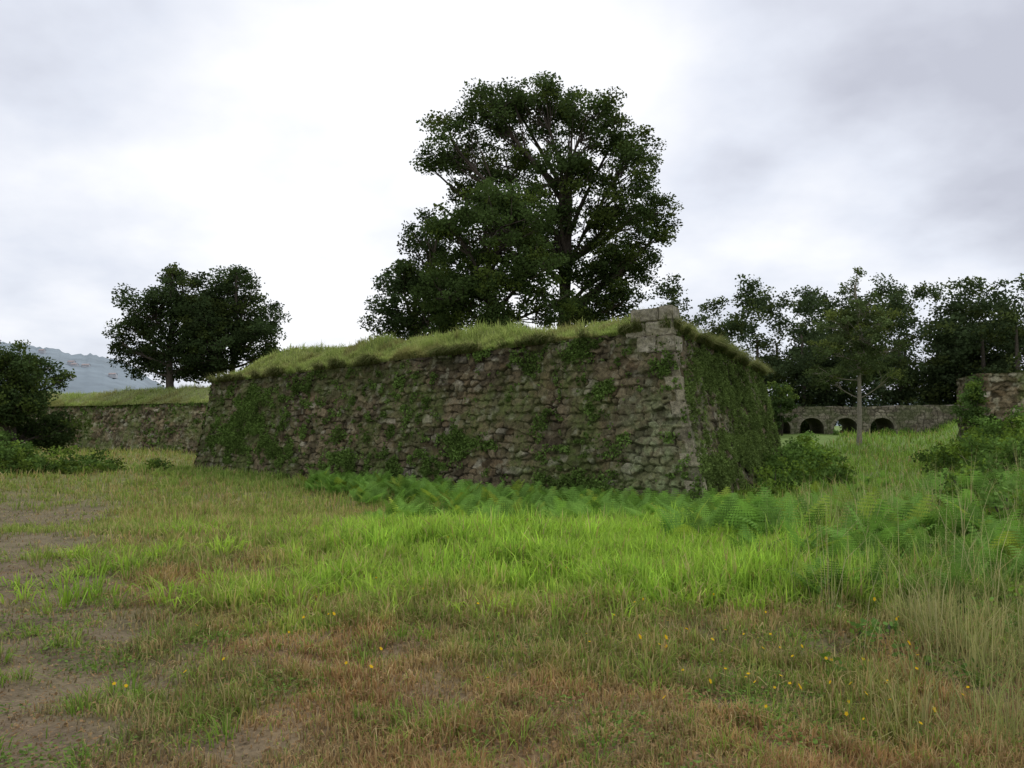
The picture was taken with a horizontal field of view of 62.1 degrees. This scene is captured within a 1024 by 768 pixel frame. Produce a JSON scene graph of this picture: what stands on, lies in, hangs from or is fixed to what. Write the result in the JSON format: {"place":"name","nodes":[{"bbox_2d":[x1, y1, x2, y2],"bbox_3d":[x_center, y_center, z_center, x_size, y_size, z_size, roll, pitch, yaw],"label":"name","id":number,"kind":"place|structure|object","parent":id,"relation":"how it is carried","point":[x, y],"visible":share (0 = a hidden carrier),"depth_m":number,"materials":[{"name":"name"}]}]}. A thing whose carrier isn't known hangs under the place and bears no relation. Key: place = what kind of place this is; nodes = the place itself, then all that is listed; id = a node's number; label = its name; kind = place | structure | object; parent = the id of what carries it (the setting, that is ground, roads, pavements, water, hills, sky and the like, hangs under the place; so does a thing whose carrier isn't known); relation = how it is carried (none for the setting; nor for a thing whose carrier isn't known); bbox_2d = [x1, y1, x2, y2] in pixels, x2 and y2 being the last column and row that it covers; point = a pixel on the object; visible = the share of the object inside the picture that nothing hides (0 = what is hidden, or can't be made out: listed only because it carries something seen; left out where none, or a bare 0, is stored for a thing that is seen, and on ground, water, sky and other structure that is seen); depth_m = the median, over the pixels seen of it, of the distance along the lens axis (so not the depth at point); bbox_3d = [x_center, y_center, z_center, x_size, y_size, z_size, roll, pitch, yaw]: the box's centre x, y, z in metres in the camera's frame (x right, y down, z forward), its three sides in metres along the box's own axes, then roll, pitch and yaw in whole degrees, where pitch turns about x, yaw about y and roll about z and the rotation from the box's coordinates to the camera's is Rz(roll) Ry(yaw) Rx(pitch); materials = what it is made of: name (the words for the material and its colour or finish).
{"place":"outdoors","nodes":[
{"label":"outdoors","id":0,"kind":"place"},
{"bbox_2d":[0,342,944,425],"bbox_3d":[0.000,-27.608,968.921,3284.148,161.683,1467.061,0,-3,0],"label":"hills","id":1,"kind":"structure","parent":0,"point":[94,377],"depth_m":1093.21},
{"bbox_2d":[38,349,45,353],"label":"hillside house","id":2,"kind":"structure","parent":1,"relation":"on","point":[42,351],"depth_m":1200.90,"materials":[{"name":"tile"}]},
{"bbox_2d":[67,360,75,364],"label":"hillside house","id":3,"kind":"structure","parent":1,"relation":"on","point":[69,362],"depth_m":1104.37,"materials":[{"name":"tile"}]},
{"bbox_2d":[108,373,117,377],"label":"hillside house","id":4,"kind":"structure","parent":1,"relation":"on","point":[112,375],"depth_m":1065.64,"materials":[{"name":"tile"}]},
{"bbox_2d":[0,497,1011,622],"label":"lush grass","id":5,"kind":"structure","parent":0,"point":[75,588],"depth_m":8.62,"materials":[{"name":"green plant"}]},
{"bbox_2d":[0,423,1023,767],"bbox_3d":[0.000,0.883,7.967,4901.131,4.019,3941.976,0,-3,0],"label":"ground","id":6,"kind":"structure","parent":0,"point":[38,687],"depth_m":5.72,"materials":[{"name":"soil"}]},
{"bbox_2d":[0,339,93,462],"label":"hawthorn tree","id":7,"kind":"object","parent":6,"relation":"on","point":[24,374],"visible":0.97,"depth_m":37.88,"materials":[{"name":"green plant"}]},
{"bbox_2d":[0,430,173,475],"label":"bramble bush","id":8,"kind":"object","parent":6,"relation":"on","point":[30,459],"visible":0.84,"depth_m":35.02,"materials":[{"name":"green plant"}]},
{"bbox_2d":[0,403,206,452],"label":"stone curtain wall","id":9,"kind":"structure","parent":6,"relation":"on","point":[126,428],"depth_m":55.56,"materials":[{"name":"grey stone"}]},
{"bbox_2d":[0,402,207,451],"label":"wall ivy","id":10,"kind":"object","parent":9,"relation":"attached to","point":[195,421],"depth_m":54.82,"materials":[{"name":"green plant"}]},
{"bbox_2d":[0,472,476,578],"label":"tall grass","id":11,"kind":"structure","parent":6,"relation":"on","point":[51,527],"depth_m":13.07,"materials":[{"name":"green plant"}]},
{"bbox_2d":[69,461,548,510],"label":"tall grass","id":12,"kind":"structure","parent":6,"relation":"on","point":[198,473],"depth_m":33.41,"materials":[{"name":"green plant"}]},
{"bbox_2d":[47,322,620,405],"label":"grass rampart","id":13,"kind":"object","parent":6,"relation":"on","point":[203,396],"depth_m":55.91,"materials":[{"name":"plant"}]},
{"bbox_2d":[101,262,243,388],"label":"oak tree","id":14,"kind":"object","parent":13,"relation":"on","point":[142,324],"visible":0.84,"depth_m":59.81,"materials":[{"name":"green plant"}]},
{"bbox_2d":[166,264,291,383],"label":"oak tree","id":15,"kind":"object","parent":13,"relation":"on","point":[252,330],"visible":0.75,"depth_m":60.25,"materials":[{"name":"green plant"}]},
{"bbox_2d":[20,306,765,406],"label":"rampart grass","id":16,"kind":"structure","parent":13,"relation":"on","point":[401,351],"depth_m":34.92,"materials":[{"name":"green plant"}]},
{"bbox_2d":[357,207,482,341],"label":"oak tree","id":17,"kind":"object","parent":13,"relation":"on","point":[409,325],"visible":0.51,"depth_m":49.61,"materials":[{"name":"green plant"}]},
{"bbox_2d":[401,174,586,336],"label":"oak tree","id":18,"kind":"object","parent":13,"relation":"on","point":[508,229],"visible":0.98,"depth_m":41.90,"materials":[{"name":"green plant"}]},
{"bbox_2d":[409,70,683,327],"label":"oak tree","id":19,"kind":"object","parent":13,"relation":"on","point":[609,267],"visible":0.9,"depth_m":47.44,"materials":[{"name":"green plant"}]},
{"bbox_2d":[194,305,782,503],"bbox_3d":[1.947,1.648,40.748,28.717,6.330,24.057,-2,-4,40],"label":"stone bastion","id":20,"kind":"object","parent":6,"relation":"on","point":[646,415],"visible":0.56,"depth_m":27.72,"materials":[{"name":"grey stone"}]},
{"bbox_2d":[194,333,701,500],"bbox_3d":[-4.578,1.539,31.389,25.960,5.630,1.447,-2,-4,40],"label":"wall ivy","id":21,"kind":"object","parent":20,"relation":"attached to","point":[239,416],"depth_m":30.42,"materials":[{"name":"green plant"}]},
{"bbox_2d":[201,313,775,382],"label":"hanging grass","id":22,"kind":"structure","parent":20,"relation":"on","point":[717,343],"depth_m":29.77,"materials":[{"name":"green plant"}]},
{"bbox_2d":[676,330,782,496],"bbox_3d":[8.211,1.463,30.334,1.579,5.663,16.848,-1,-3,25],"label":"wall ivy","id":23,"kind":"object","parent":20,"relation":"attached to","point":[747,451],"depth_m":28.51,"materials":[{"name":"green plant"}]},
{"bbox_2d":[0,418,1021,528],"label":"grass","id":24,"kind":"structure","parent":6,"relation":"on","point":[864,454],"depth_m":31.01,"materials":[{"name":"green plant"}]},
{"bbox_2d":[0,485,1023,767],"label":"grass","id":25,"kind":"structure","parent":6,"relation":"on","point":[480,569],"depth_m":6.00,"materials":[{"name":"green plant"}]},
{"bbox_2d":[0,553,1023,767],"bbox_3d":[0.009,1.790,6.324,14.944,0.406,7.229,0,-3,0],"label":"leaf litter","id":26,"kind":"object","parent":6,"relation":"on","point":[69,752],"visible":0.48,"depth_m":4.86,"materials":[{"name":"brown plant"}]},
{"bbox_2d":[112,539,968,743],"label":"wildflowers","id":27,"kind":"object","parent":6,"relation":"on","point":[639,635],"visible":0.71,"depth_m":5.38,"materials":[{"name":"yellow plant"}]},
{"bbox_2d":[296,467,789,518],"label":"bracken ferns","id":28,"kind":"object","parent":6,"relation":"on","point":[374,487],"visible":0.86,"depth_m":23.87,"materials":[{"name":"green leaves"}]},
{"bbox_2d":[351,493,869,524],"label":"bracken ferns","id":29,"kind":"object","parent":6,"relation":"on","point":[507,508],"visible":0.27,"depth_m":14.89,"materials":[{"name":"green leaves"}]},
{"bbox_2d":[767,381,799,435],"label":"laurel bush","id":30,"kind":"object","parent":6,"relation":"on","point":[782,399],"visible":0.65,"depth_m":71.82,"materials":[{"name":"green plant"}]},
{"bbox_2d":[735,430,857,498],"bbox_3d":[10.911,3.240,31.486,3.540,3.003,15.284,-1,-3,22],"label":"bramble bush","id":31,"kind":"object","parent":6,"relation":"on","point":[795,459],"visible":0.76,"depth_m":31.36,"materials":[{"name":"green plant"}]},
{"bbox_2d":[648,272,1023,431],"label":"woodland","id":32,"kind":"object","parent":6,"relation":"on","point":[964,345],"visible":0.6,"depth_m":87.89,"materials":[{"name":"green plant"}]},
{"bbox_2d":[800,420,876,432],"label":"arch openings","id":33,"kind":"object","parent":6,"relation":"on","point":[804,426],"visible":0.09,"depth_m":80.92,"materials":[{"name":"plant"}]},
{"bbox_2d":[654,464,1023,556],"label":"bracken ferns","id":34,"kind":"object","parent":6,"relation":"on","point":[741,515],"visible":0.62,"depth_m":11.45,"materials":[{"name":"green leaves"}]},
{"bbox_2d":[802,266,914,445],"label":"young ash tree","id":35,"kind":"object","parent":6,"relation":"on","point":[846,318],"visible":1,"depth_m":58.62,"materials":[{"name":"green plant"}]},
{"bbox_2d":[775,405,957,433],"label":"stone arch bridge","id":36,"kind":"structure","parent":6,"relation":"on","point":[824,420],"depth_m":74.93,"materials":[{"name":"grey stone"}]},
{"bbox_2d":[738,465,1023,593],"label":"tall grass","id":37,"kind":"structure","parent":6,"relation":"on","point":[844,515],"depth_m":10.14,"materials":[{"name":"green plant"}]},
{"bbox_2d":[750,446,1022,500],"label":"bracken ferns","id":38,"kind":"object","parent":6,"relation":"on","point":[812,481],"visible":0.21,"depth_m":30.10,"materials":[{"name":"green plant"}]},
{"bbox_2d":[753,564,1023,687],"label":"dock weeds","id":39,"kind":"object","parent":6,"relation":"on","point":[886,629],"visible":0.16,"depth_m":6.04,"materials":[{"name":"green plant"}]},
{"bbox_2d":[832,419,958,434],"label":"bramble thicket","id":40,"kind":"object","parent":6,"relation":"on","point":[837,432],"visible":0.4,"depth_m":72.72,"materials":[{"name":"green plant"}]},
{"bbox_2d":[776,537,1023,765],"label":"dry grass","id":41,"kind":"structure","parent":6,"relation":"on","point":[975,651],"depth_m":5.47,"materials":[{"name":"plant"}]},
{"bbox_2d":[779,510,1023,597],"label":"bracken ferns","id":42,"kind":"object","parent":6,"relation":"on","point":[1014,548],"visible":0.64,"depth_m":8.64,"materials":[{"name":"green leaves"}]},
{"bbox_2d":[909,454,1023,521],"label":"bramble thicket","id":43,"kind":"object","parent":6,"relation":"on","point":[963,470],"visible":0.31,"depth_m":12.88,"materials":[{"name":"green plant"}]},
{"bbox_2d":[910,403,1023,474],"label":"bramble thicket","id":44,"kind":"object","parent":6,"relation":"on","point":[988,439],"visible":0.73,"depth_m":34.86,"materials":[{"name":"green plant"}]},
{"bbox_2d":[949,373,1001,438],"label":"ivy bush","id":45,"kind":"object","parent":6,"relation":"on","point":[973,394],"visible":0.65,"depth_m":41.71,"materials":[{"name":"green plant"}]},
{"bbox_2d":[976,372,1023,432],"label":"stone wall","id":46,"kind":"structure","parent":6,"relation":"on","point":[1004,391],"depth_m":41.71,"materials":[{"name":"stone"}]},
{"bbox_2d":[956,374,975,439],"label":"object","id":47,"kind":"object","parent":46,"relation":"attached to","point":[960,383],"visible":0.18,"depth_m":45.19,"materials":[{"name":"stone"}]},
{"bbox_2d":[0,0,1023,399],"label":"sky","id":48,"kind":"structure","parent":0,"point":[809,142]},
{"bbox_2d":[755,444,1023,671],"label":"seeding grass","id":49,"kind":"structure","parent":0,"point":[892,501],"depth_m":7.57,"materials":[{"name":"green plant"}]}
]}

